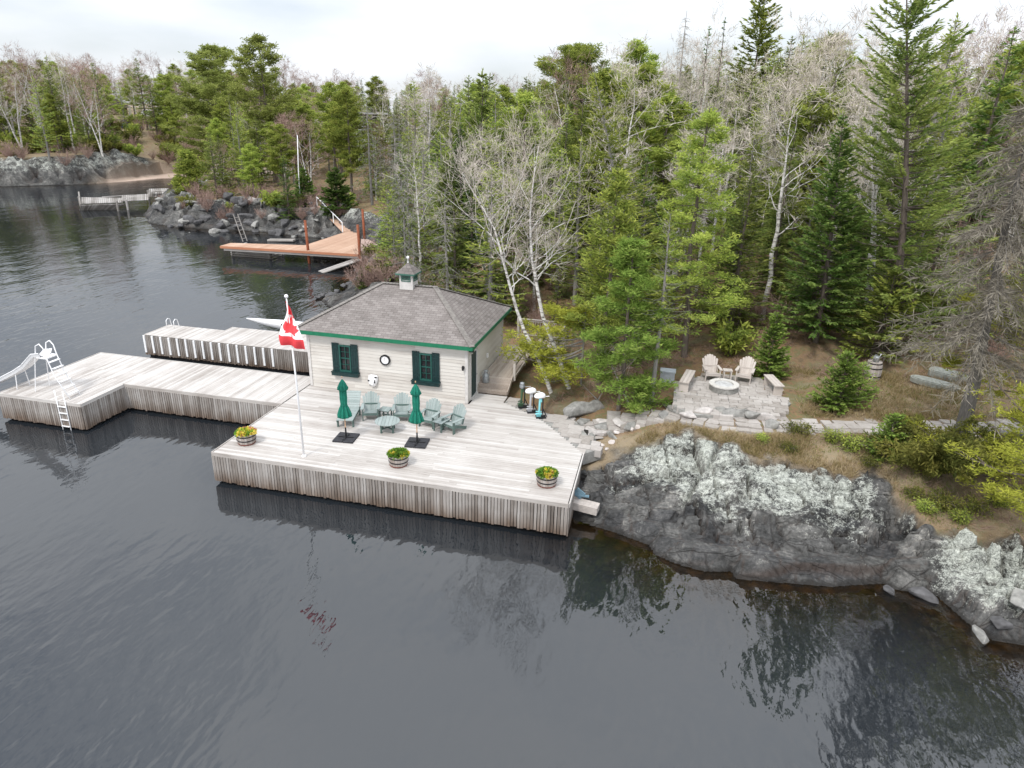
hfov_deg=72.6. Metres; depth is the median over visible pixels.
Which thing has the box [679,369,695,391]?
bench
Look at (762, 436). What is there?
plant
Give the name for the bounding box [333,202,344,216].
bare shrub
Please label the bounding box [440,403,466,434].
adirondack chair
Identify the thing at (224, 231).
rock
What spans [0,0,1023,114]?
sky
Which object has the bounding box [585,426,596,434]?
paving stone
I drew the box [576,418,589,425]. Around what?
paving stone
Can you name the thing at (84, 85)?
pine
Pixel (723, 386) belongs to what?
fire pit
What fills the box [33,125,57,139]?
evergreen shrub
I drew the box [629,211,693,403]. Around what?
spruce
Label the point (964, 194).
conifer
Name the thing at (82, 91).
fir
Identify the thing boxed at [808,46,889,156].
aspen
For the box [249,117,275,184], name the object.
spruce
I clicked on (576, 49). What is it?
pine
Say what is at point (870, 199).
fir
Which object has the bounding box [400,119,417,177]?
dead spruce
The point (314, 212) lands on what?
bare shrub
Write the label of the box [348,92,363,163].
spruce
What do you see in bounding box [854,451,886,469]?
plant
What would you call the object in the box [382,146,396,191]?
dead spruce
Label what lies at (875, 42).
aspen
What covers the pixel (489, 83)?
spruce
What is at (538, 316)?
bare shrub
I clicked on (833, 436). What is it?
plant
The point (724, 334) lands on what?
evergreen shrub
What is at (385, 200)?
conifer
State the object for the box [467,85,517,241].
conifer
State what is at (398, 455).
planter
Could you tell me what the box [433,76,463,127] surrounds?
aspen
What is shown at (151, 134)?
meadow shrub
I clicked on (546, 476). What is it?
planter
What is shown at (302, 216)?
bare shrub
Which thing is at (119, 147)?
meadow shrub
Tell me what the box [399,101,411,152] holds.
fir
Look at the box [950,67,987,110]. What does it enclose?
pine
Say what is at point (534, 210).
aspen
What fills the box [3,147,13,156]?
bare shrub
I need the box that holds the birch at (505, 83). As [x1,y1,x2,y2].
[489,71,527,114]
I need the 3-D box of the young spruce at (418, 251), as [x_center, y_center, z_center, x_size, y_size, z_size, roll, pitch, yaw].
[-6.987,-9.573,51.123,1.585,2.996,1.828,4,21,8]
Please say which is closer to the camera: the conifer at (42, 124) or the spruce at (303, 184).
the spruce at (303, 184)
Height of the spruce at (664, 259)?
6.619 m
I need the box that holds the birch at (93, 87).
[86,72,105,106]
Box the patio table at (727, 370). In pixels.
[722,368,732,379]
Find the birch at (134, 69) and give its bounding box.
[121,57,148,107]
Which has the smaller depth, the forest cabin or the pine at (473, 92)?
the pine at (473, 92)
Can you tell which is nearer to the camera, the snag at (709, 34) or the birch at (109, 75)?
the snag at (709, 34)
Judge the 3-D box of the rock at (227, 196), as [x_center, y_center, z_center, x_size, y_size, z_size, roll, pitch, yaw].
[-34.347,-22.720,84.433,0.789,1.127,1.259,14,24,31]
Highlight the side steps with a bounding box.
[477,318,567,395]
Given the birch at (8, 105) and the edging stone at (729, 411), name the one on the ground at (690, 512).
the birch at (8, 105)
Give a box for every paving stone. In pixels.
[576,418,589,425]
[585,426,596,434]
[594,422,607,429]
[594,430,606,435]
[596,418,607,422]
[607,431,616,438]
[612,417,624,426]
[624,421,635,430]
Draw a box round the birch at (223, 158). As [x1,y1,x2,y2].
[201,139,235,180]
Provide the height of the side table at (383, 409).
0.420 m
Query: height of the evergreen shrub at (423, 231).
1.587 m
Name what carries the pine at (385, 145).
on the ground at (690, 512)
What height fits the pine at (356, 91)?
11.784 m
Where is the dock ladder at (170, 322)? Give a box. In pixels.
[166,318,178,327]
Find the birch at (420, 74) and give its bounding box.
[412,68,460,155]
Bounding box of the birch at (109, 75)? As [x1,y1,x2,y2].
[89,60,120,98]
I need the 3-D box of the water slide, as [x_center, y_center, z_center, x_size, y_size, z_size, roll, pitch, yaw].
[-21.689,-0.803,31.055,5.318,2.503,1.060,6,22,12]
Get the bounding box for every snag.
[685,25,712,136]
[704,17,726,212]
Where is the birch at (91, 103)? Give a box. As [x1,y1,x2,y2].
[65,68,120,156]
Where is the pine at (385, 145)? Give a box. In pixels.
[356,116,393,200]
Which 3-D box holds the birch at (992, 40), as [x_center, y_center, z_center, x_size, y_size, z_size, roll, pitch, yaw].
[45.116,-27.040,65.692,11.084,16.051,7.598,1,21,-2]
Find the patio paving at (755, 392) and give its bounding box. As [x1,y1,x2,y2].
[672,374,789,419]
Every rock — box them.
[152,204,160,210]
[158,206,164,213]
[175,203,181,210]
[183,200,196,204]
[183,215,194,223]
[193,219,202,224]
[199,214,211,221]
[209,228,220,232]
[216,222,225,228]
[220,229,230,233]
[221,219,229,226]
[223,192,232,200]
[225,213,235,217]
[230,196,242,203]
[237,213,252,217]
[241,219,252,225]
[251,220,258,227]
[252,228,259,232]
[267,213,279,219]
[268,229,275,236]
[275,226,284,236]
[279,208,287,215]
[281,218,289,227]
[881,585,895,597]
[908,586,938,603]
[972,625,988,645]
[990,616,1013,628]
[1009,587,1023,609]
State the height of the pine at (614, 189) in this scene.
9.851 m
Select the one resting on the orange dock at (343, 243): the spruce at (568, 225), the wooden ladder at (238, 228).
the wooden ladder at (238, 228)
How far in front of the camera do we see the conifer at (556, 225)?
43.58 m
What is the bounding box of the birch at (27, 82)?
[0,40,54,133]
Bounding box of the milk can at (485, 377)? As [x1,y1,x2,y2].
[482,369,489,382]
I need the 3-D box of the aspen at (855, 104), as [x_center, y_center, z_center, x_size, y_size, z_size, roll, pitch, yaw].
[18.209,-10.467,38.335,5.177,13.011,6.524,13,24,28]
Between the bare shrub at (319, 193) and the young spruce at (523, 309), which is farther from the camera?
the bare shrub at (319, 193)
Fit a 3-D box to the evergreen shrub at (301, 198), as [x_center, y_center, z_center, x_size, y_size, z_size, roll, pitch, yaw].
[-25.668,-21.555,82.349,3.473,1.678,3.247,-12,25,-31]
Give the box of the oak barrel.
[864,359,882,381]
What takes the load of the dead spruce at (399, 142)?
on the ground at (690, 512)
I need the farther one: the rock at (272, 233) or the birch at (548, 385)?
the rock at (272, 233)
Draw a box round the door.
[471,351,477,397]
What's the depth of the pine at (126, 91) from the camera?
182.73 m
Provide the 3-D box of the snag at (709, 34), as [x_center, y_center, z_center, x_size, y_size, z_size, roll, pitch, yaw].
[16.921,-24.236,63.504,2.513,15.075,2.770,-13,25,-32]
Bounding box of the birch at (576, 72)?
[538,47,615,163]
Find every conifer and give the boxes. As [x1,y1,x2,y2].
[27,75,61,160]
[37,80,48,120]
[38,55,76,122]
[40,64,70,122]
[115,80,132,124]
[116,94,130,122]
[204,135,219,179]
[218,96,247,186]
[223,114,257,188]
[225,102,254,181]
[290,102,308,168]
[322,134,336,169]
[362,138,385,185]
[367,172,402,249]
[374,189,416,268]
[377,114,387,159]
[386,103,407,158]
[387,129,400,166]
[398,128,420,200]
[402,80,433,183]
[408,135,439,217]
[409,133,431,209]
[413,85,426,152]
[419,99,437,165]
[419,131,458,234]
[430,97,467,193]
[432,124,443,158]
[436,112,448,151]
[446,91,476,196]
[454,161,531,314]
[461,101,473,162]
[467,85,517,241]
[467,92,524,256]
[531,142,570,240]
[533,148,584,291]
[538,88,551,113]
[543,128,579,234]
[545,139,598,304]
[546,94,567,167]
[546,104,585,223]
[562,163,599,258]
[571,224,614,319]
[589,180,626,267]
[613,149,654,241]
[634,207,662,305]
[636,155,665,240]
[647,169,712,324]
[694,191,767,325]
[697,51,729,157]
[713,120,754,221]
[714,79,767,220]
[719,107,775,248]
[742,50,786,207]
[745,113,768,210]
[748,138,773,240]
[757,90,804,229]
[757,133,797,237]
[768,164,828,318]
[771,34,812,144]
[795,76,845,224]
[827,116,872,232]
[852,43,891,180]
[854,81,892,160]
[863,46,899,139]
[866,12,976,218]
[879,160,953,299]
[891,61,976,250]
[891,91,938,206]
[916,28,962,167]
[936,133,976,222]
[941,86,996,224]
[958,42,1023,231]
[971,110,1023,225]
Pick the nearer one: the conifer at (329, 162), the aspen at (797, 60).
the aspen at (797, 60)
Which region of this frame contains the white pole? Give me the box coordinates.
[297,135,299,193]
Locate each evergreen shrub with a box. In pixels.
[0,130,22,145]
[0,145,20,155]
[16,135,42,153]
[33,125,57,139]
[37,136,69,151]
[55,135,81,150]
[60,121,76,133]
[68,113,83,126]
[92,131,122,150]
[97,125,121,133]
[122,143,133,152]
[126,143,143,155]
[147,116,165,127]
[154,134,173,142]
[154,142,181,159]
[162,138,183,145]
[174,193,200,206]
[196,157,212,173]
[239,182,259,195]
[259,189,283,206]
[261,193,286,206]
[282,195,309,207]
[339,192,355,204]
[360,243,386,257]
[363,180,384,193]
[365,260,397,280]
[376,247,401,259]
[414,228,435,241]
[533,240,561,263]
[547,251,571,264]
[707,316,759,355]
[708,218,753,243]
[728,221,759,244]
[773,280,808,299]
[793,299,852,332]
[808,278,863,301]
[861,263,894,287]
[916,287,969,324]
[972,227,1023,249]
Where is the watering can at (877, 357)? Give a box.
[873,354,881,362]
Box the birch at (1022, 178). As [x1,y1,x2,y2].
[974,126,1023,251]
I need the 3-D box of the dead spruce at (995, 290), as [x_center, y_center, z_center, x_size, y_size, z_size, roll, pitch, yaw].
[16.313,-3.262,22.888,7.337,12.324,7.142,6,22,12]
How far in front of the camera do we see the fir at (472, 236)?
44.24 m
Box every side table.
[378,406,391,416]
[432,416,449,432]
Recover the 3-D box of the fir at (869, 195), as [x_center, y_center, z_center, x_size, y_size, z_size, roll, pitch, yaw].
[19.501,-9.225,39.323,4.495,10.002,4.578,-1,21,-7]
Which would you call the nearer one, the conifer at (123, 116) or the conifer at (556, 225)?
the conifer at (556, 225)
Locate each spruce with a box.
[0,99,22,134]
[17,83,41,130]
[19,92,42,138]
[41,67,77,152]
[71,104,90,146]
[74,93,100,149]
[87,63,120,151]
[92,104,110,134]
[130,58,155,129]
[142,76,166,139]
[199,133,234,198]
[211,137,235,193]
[212,140,232,184]
[224,130,238,179]
[233,136,262,185]
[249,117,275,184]
[252,140,268,183]
[259,83,272,128]
[293,167,319,207]
[297,113,325,169]
[316,167,358,216]
[346,99,389,204]
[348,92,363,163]
[357,267,367,288]
[374,221,389,257]
[375,147,388,184]
[377,110,391,147]
[378,113,410,202]
[378,167,410,248]
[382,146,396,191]
[382,151,417,247]
[383,114,412,185]
[383,156,432,261]
[383,170,430,284]
[386,102,407,163]
[386,128,398,173]
[387,170,416,238]
[390,89,407,136]
[391,94,402,140]
[393,138,408,190]
[398,248,425,284]
[399,136,419,206]
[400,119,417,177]
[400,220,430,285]
[409,131,436,217]
[410,147,435,243]
[411,236,425,270]
[412,112,435,199]
[413,160,456,259]
[414,234,428,264]
[422,153,468,273]
[422,196,478,296]
[422,254,442,287]
[424,156,439,229]
[429,107,455,168]
[430,188,485,297]
[432,124,453,194]
[441,85,452,114]
[441,123,479,268]
[446,150,463,206]
[449,75,477,167]
[449,101,490,179]
[451,69,515,253]
[451,85,461,136]
[467,73,505,165]
[479,187,532,319]
[486,266,509,313]
[493,102,541,218]
[502,175,554,285]
[504,271,528,326]
[508,130,537,232]
[513,76,537,149]
[522,81,546,179]
[527,104,559,212]
[527,146,584,250]
[530,80,541,114]
[531,260,544,287]
[543,118,576,246]
[544,269,571,320]
[547,121,574,221]
[550,263,571,298]
[561,91,596,246]
[571,197,609,318]
[577,72,690,342]
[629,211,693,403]
[641,144,668,242]
[650,189,685,289]
[656,158,709,252]
[672,13,689,129]
[675,84,730,223]
[677,71,699,133]
[683,80,699,153]
[683,110,718,230]
[683,223,707,277]
[690,272,713,322]
[694,171,783,331]
[699,70,771,233]
[700,76,743,231]
[718,209,746,261]
[719,0,787,127]
[721,73,735,156]
[725,56,803,196]
[727,292,749,332]
[741,244,757,273]
[743,127,804,314]
[748,36,804,198]
[748,156,802,280]
[748,311,791,379]
[767,64,852,260]
[777,149,862,304]
[804,0,1010,351]
[805,350,874,414]
[832,268,933,364]
[841,361,881,401]
[845,139,919,266]
[856,64,910,198]
[856,98,936,260]
[862,61,903,183]
[863,413,914,461]
[864,87,1023,437]
[882,46,933,194]
[905,188,962,321]
[914,207,991,325]
[919,241,949,296]
[930,51,975,176]
[935,101,966,201]
[940,67,978,124]
[953,40,1003,168]
[1002,265,1023,330]
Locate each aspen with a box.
[0,64,39,154]
[17,52,45,123]
[34,52,78,150]
[43,57,84,133]
[47,52,68,114]
[118,56,137,91]
[121,77,137,113]
[172,58,188,116]
[229,117,251,155]
[353,81,367,111]
[363,82,400,147]
[374,131,444,281]
[391,62,451,186]
[394,95,419,149]
[396,72,447,169]
[398,77,425,107]
[424,150,520,298]
[426,75,443,109]
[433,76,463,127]
[476,120,528,271]
[502,188,566,310]
[511,110,554,195]
[520,70,556,123]
[547,68,579,146]
[572,72,656,266]
[584,48,695,198]
[591,33,653,146]
[600,147,655,233]
[619,31,764,239]
[622,65,688,199]
[638,107,749,305]
[646,37,708,106]
[654,37,727,132]
[660,62,674,85]
[663,129,718,271]
[669,41,722,129]
[671,1,771,137]
[675,133,748,292]
[678,70,729,214]
[699,89,756,252]
[702,64,850,320]
[709,74,779,244]
[720,49,751,84]
[726,5,849,204]
[730,56,802,226]
[752,0,895,243]
[767,37,827,123]
[771,8,839,124]
[771,35,821,126]
[787,25,883,156]
[797,123,891,246]
[801,68,901,279]
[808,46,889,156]
[820,50,951,319]
[836,61,904,234]
[838,8,902,133]
[842,81,901,251]
[871,47,949,199]
[890,24,990,160]
[904,1,1023,200]
[930,29,1023,210]
[966,55,999,166]
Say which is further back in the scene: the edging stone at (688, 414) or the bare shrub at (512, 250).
the bare shrub at (512, 250)
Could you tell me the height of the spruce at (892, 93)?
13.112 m
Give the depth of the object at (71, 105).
151.30 m
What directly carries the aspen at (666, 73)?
on the ground at (690, 512)
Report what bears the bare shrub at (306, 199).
on the ground at (690, 512)
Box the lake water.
[0,177,1023,767]
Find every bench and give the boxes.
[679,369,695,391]
[763,374,784,394]
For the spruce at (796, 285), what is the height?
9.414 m
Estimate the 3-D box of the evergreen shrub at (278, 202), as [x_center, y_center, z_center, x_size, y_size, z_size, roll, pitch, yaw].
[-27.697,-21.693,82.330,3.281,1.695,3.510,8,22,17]
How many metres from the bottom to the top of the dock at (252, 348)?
2.303 m
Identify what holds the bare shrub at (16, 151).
on the ground at (690, 512)
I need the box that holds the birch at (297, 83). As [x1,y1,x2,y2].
[279,67,314,96]
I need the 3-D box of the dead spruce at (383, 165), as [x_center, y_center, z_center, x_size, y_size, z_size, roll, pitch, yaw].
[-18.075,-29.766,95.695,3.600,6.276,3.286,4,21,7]
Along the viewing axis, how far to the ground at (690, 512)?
23.91 m
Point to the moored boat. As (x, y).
(275, 323)
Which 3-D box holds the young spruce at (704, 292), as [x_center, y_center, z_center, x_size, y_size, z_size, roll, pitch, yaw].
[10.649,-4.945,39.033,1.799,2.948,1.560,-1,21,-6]
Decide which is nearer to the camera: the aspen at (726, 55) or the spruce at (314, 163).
the aspen at (726, 55)
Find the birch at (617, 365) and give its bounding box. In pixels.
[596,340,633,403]
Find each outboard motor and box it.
[517,382,530,407]
[525,387,539,413]
[534,392,548,418]
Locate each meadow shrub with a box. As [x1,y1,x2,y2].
[78,138,111,151]
[100,121,124,130]
[113,129,142,142]
[115,142,128,150]
[122,123,142,131]
[122,134,137,145]
[124,112,148,126]
[132,116,148,131]
[146,126,163,141]
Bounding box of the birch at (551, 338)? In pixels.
[458,86,632,388]
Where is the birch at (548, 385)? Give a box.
[395,113,562,394]
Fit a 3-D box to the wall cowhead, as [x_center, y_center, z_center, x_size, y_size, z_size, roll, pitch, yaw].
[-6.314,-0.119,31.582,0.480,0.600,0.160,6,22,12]
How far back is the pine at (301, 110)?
107.78 m
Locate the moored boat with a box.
[246,318,301,328]
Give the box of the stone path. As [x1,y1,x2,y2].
[583,409,1023,438]
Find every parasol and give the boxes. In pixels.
[332,376,359,443]
[404,381,429,448]
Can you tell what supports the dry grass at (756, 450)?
on the ground at (690, 512)
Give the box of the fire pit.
[709,378,738,394]
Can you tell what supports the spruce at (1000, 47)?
on the ground at (690, 512)
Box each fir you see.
[73,79,95,130]
[272,155,304,220]
[389,144,412,208]
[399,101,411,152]
[425,129,446,219]
[438,95,449,149]
[438,138,467,231]
[450,85,457,124]
[450,173,495,299]
[478,126,523,255]
[514,134,545,228]
[515,157,543,247]
[561,103,575,196]
[609,156,670,316]
[700,208,746,318]
[755,184,795,272]
[759,129,800,226]
[768,112,878,342]
[823,129,889,304]
[831,88,859,163]
[848,191,881,271]
[850,141,886,255]
[854,122,889,239]
[864,100,914,243]
[874,214,920,311]
[936,25,1023,252]
[963,63,1022,216]
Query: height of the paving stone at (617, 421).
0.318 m
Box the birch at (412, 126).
[399,107,432,158]
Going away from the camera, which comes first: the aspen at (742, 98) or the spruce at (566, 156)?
the aspen at (742, 98)
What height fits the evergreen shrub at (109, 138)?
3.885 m
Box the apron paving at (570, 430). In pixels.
[506,397,602,460]
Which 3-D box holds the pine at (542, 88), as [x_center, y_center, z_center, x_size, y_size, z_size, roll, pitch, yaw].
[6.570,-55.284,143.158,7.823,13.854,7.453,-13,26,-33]
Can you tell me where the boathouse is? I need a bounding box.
[297,256,512,403]
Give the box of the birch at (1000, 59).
[970,11,1023,173]
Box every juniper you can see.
[857,409,1002,482]
[913,419,1023,478]
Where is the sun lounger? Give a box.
[336,390,360,426]
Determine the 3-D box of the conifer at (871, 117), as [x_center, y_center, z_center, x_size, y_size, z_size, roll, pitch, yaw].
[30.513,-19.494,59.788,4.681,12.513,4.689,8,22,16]
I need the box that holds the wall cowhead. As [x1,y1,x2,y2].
[368,374,377,386]
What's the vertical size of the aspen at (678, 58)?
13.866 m
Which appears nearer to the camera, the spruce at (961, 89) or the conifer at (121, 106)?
the spruce at (961, 89)
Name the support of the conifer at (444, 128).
on the ground at (690, 512)
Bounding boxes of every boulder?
[563,401,596,417]
[588,391,604,409]
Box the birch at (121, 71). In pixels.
[116,65,138,106]
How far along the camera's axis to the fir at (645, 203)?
37.99 m
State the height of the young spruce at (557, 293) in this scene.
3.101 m
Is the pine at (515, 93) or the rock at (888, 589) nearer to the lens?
the rock at (888, 589)
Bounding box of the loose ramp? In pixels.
[319,256,368,272]
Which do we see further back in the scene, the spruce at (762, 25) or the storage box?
the spruce at (762, 25)
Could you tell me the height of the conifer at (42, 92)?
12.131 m
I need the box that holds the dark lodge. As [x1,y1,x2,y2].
[67,99,130,114]
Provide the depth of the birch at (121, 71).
245.04 m
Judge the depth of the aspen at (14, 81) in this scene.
121.49 m
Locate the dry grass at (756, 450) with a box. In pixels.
[630,244,1022,489]
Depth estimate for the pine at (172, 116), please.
147.27 m
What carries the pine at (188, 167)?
on the ground at (690, 512)
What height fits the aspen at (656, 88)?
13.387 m
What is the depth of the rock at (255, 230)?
79.61 m
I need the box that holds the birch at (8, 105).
[0,81,24,135]
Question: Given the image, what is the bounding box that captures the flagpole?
[284,294,305,456]
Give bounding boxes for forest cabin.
[358,112,387,141]
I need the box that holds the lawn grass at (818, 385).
[673,368,1023,535]
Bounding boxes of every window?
[331,342,359,377]
[411,351,440,386]
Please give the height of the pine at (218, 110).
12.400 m
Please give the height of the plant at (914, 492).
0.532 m
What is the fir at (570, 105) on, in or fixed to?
on the ground at (690, 512)
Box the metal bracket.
[574,488,588,498]
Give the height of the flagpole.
6.150 m
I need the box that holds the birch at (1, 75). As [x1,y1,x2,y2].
[0,54,43,135]
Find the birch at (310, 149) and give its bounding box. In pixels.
[288,111,331,196]
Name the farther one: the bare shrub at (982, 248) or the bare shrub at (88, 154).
the bare shrub at (88, 154)
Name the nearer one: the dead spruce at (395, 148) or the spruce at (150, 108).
the dead spruce at (395, 148)
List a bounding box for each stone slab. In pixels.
[910,375,960,391]
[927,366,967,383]
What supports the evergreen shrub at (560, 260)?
on the ground at (690, 512)
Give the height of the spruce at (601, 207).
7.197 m
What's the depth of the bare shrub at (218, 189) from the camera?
85.65 m
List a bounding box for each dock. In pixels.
[0,352,309,429]
[78,188,167,210]
[142,325,308,373]
[220,197,365,263]
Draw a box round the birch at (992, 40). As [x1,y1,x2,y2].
[930,7,1023,132]
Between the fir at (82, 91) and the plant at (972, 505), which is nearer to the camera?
the plant at (972, 505)
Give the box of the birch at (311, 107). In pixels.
[299,93,323,141]
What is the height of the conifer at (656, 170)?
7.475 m
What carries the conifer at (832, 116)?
on the ground at (690, 512)
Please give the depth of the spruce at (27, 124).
134.55 m
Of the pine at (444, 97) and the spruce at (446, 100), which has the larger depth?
the pine at (444, 97)
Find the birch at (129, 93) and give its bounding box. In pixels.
[112,75,135,115]
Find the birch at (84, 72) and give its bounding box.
[57,53,105,108]
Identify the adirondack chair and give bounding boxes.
[360,391,379,420]
[391,392,410,421]
[419,398,441,428]
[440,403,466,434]
[701,354,722,380]
[735,356,755,383]
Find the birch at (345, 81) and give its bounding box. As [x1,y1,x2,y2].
[326,69,362,108]
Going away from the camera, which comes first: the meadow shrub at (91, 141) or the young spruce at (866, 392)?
the young spruce at (866, 392)
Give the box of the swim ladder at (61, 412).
[54,390,71,429]
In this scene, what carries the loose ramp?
in the lake water
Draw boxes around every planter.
[234,426,256,445]
[386,447,409,468]
[535,466,559,488]
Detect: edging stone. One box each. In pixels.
[653,410,668,418]
[679,410,696,418]
[694,406,712,412]
[714,406,725,411]
[721,405,752,414]
[733,409,746,417]
[744,409,760,418]
[756,412,776,420]
[764,419,779,428]
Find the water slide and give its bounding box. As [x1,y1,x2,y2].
[0,340,80,398]
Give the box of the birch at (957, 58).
[904,20,985,196]
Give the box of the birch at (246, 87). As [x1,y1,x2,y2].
[226,64,263,109]
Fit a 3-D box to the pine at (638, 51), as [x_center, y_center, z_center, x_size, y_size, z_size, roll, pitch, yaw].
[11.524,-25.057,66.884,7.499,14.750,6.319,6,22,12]
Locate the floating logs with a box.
[267,238,295,241]
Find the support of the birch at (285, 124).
on the ground at (690, 512)
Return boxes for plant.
[754,431,771,444]
[776,438,800,453]
[782,420,817,439]
[819,425,845,444]
[831,429,872,453]
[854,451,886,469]
[900,485,927,499]
[910,496,941,514]
[920,483,965,513]
[946,505,978,524]
[955,491,996,518]
[980,493,1015,510]
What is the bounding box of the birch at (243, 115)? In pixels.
[225,101,267,178]
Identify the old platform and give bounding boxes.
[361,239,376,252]
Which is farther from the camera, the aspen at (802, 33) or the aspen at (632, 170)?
the aspen at (802, 33)
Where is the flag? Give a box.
[279,301,304,348]
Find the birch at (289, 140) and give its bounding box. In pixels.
[273,108,303,183]
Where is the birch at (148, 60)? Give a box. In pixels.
[132,48,181,113]
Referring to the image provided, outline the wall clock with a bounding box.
[380,355,389,364]
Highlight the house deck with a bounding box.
[211,385,587,541]
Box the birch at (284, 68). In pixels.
[271,54,300,102]
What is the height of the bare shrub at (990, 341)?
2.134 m
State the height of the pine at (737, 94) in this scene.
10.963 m
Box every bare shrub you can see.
[0,140,12,156]
[0,143,10,156]
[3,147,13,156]
[7,140,32,158]
[54,149,74,165]
[69,145,80,154]
[77,142,94,158]
[148,150,157,158]
[158,146,176,163]
[182,178,201,195]
[188,181,210,201]
[192,190,216,211]
[213,184,228,196]
[214,206,232,219]
[216,188,227,198]
[222,199,234,211]
[237,180,254,198]
[254,183,273,197]
[254,207,265,218]
[292,204,308,219]
[296,193,313,205]
[296,210,307,219]
[305,200,320,214]
[306,191,323,204]
[314,179,329,196]
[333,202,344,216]
[344,259,371,288]
[349,248,370,264]
[351,187,366,202]
[351,256,385,284]
[351,263,376,286]
[355,235,376,259]
[363,255,385,272]
[368,244,400,265]
[370,258,393,281]
[386,251,412,271]
[388,267,398,281]
[492,234,521,259]
[515,289,543,312]
[525,310,541,324]
[530,305,547,321]
[536,260,555,282]
[542,275,554,288]
[679,290,706,313]
[741,272,765,296]
[744,296,771,320]
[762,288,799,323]
[965,236,996,261]
[977,323,1023,349]
[987,333,1023,366]
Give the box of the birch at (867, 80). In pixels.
[849,58,892,125]
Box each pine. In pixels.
[0,77,15,121]
[2,96,24,130]
[5,63,44,120]
[9,62,42,119]
[29,59,59,107]
[37,94,69,152]
[44,61,60,77]
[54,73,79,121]
[73,71,93,110]
[85,74,107,107]
[93,87,120,126]
[96,73,114,102]
[119,76,141,116]
[120,68,140,110]
[141,74,152,105]
[151,73,181,131]
[157,99,185,141]
[159,43,269,168]
[166,63,181,115]
[167,148,212,193]
[179,69,200,120]
[201,117,232,165]
[211,99,242,168]
[220,69,248,113]
[222,91,241,116]
[225,32,302,182]
[234,143,267,197]
[235,106,263,174]
[250,68,276,106]
[254,121,291,185]
[261,123,300,190]
[265,106,300,182]
[285,96,304,136]
[287,107,309,178]
[291,107,322,175]
[294,102,324,172]
[296,83,315,106]
[298,94,321,123]
[302,81,356,188]
[320,87,374,192]
[324,107,356,173]
[325,80,361,117]
[351,86,367,110]
[357,121,390,181]
[364,76,390,124]
[401,84,421,113]
[427,111,451,149]
[435,88,452,110]
[456,82,483,127]
[483,89,571,255]
[490,83,519,127]
[496,301,595,386]
[511,88,525,107]
[526,42,631,159]
[535,78,554,109]
[547,84,583,149]
[555,165,651,384]
[556,64,628,229]
[560,113,634,248]
[570,235,685,413]
[602,61,689,221]
[607,37,665,134]
[614,90,710,257]
[635,103,753,357]
[642,107,685,171]
[664,73,682,102]
[681,65,697,99]
[724,76,761,168]
[755,83,861,264]
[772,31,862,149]
[842,66,873,112]
[849,60,878,92]
[900,351,1023,521]
[917,260,1023,424]
[948,40,1023,242]
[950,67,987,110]
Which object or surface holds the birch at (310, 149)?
on the ground at (690, 512)
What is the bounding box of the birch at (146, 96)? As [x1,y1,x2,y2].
[133,77,156,128]
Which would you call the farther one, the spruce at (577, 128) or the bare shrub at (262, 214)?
the bare shrub at (262, 214)
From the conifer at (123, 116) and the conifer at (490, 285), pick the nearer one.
the conifer at (490, 285)
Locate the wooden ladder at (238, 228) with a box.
[233,214,247,240]
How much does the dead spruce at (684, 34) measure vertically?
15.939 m
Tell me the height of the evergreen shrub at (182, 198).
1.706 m
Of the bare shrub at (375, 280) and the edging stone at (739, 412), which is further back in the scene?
the bare shrub at (375, 280)
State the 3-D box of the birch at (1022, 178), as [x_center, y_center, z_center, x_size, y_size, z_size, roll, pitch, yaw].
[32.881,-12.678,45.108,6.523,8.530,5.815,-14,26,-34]
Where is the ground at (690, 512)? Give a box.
[0,104,1023,682]
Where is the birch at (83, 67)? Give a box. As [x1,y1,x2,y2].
[42,53,112,133]
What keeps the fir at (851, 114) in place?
on the ground at (690, 512)
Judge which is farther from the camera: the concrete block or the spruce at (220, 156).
the spruce at (220, 156)
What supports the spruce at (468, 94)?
on the ground at (690, 512)
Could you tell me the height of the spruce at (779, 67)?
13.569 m
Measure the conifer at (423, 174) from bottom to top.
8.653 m
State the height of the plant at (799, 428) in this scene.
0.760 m
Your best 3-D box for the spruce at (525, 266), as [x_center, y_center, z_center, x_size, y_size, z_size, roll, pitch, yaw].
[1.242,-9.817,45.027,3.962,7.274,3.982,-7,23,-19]
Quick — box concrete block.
[573,497,599,515]
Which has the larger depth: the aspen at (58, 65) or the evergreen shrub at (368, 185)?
the aspen at (58, 65)
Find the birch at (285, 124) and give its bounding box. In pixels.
[269,113,304,186]
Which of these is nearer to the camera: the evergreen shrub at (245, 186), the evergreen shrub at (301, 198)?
the evergreen shrub at (301, 198)
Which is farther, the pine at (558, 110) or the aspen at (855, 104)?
the pine at (558, 110)
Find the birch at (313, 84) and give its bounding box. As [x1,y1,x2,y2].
[294,70,324,108]
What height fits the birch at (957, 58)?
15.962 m
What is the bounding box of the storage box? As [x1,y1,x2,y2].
[660,368,675,383]
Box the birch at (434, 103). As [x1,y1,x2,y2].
[418,77,451,163]
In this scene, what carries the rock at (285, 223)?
on the ground at (690, 512)
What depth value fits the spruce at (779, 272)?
37.21 m
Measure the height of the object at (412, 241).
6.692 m
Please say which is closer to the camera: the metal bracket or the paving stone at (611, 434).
the metal bracket
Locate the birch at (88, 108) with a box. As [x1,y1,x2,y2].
[78,92,99,129]
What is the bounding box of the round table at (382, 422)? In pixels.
[375,416,399,433]
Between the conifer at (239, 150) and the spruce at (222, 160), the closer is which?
the conifer at (239, 150)

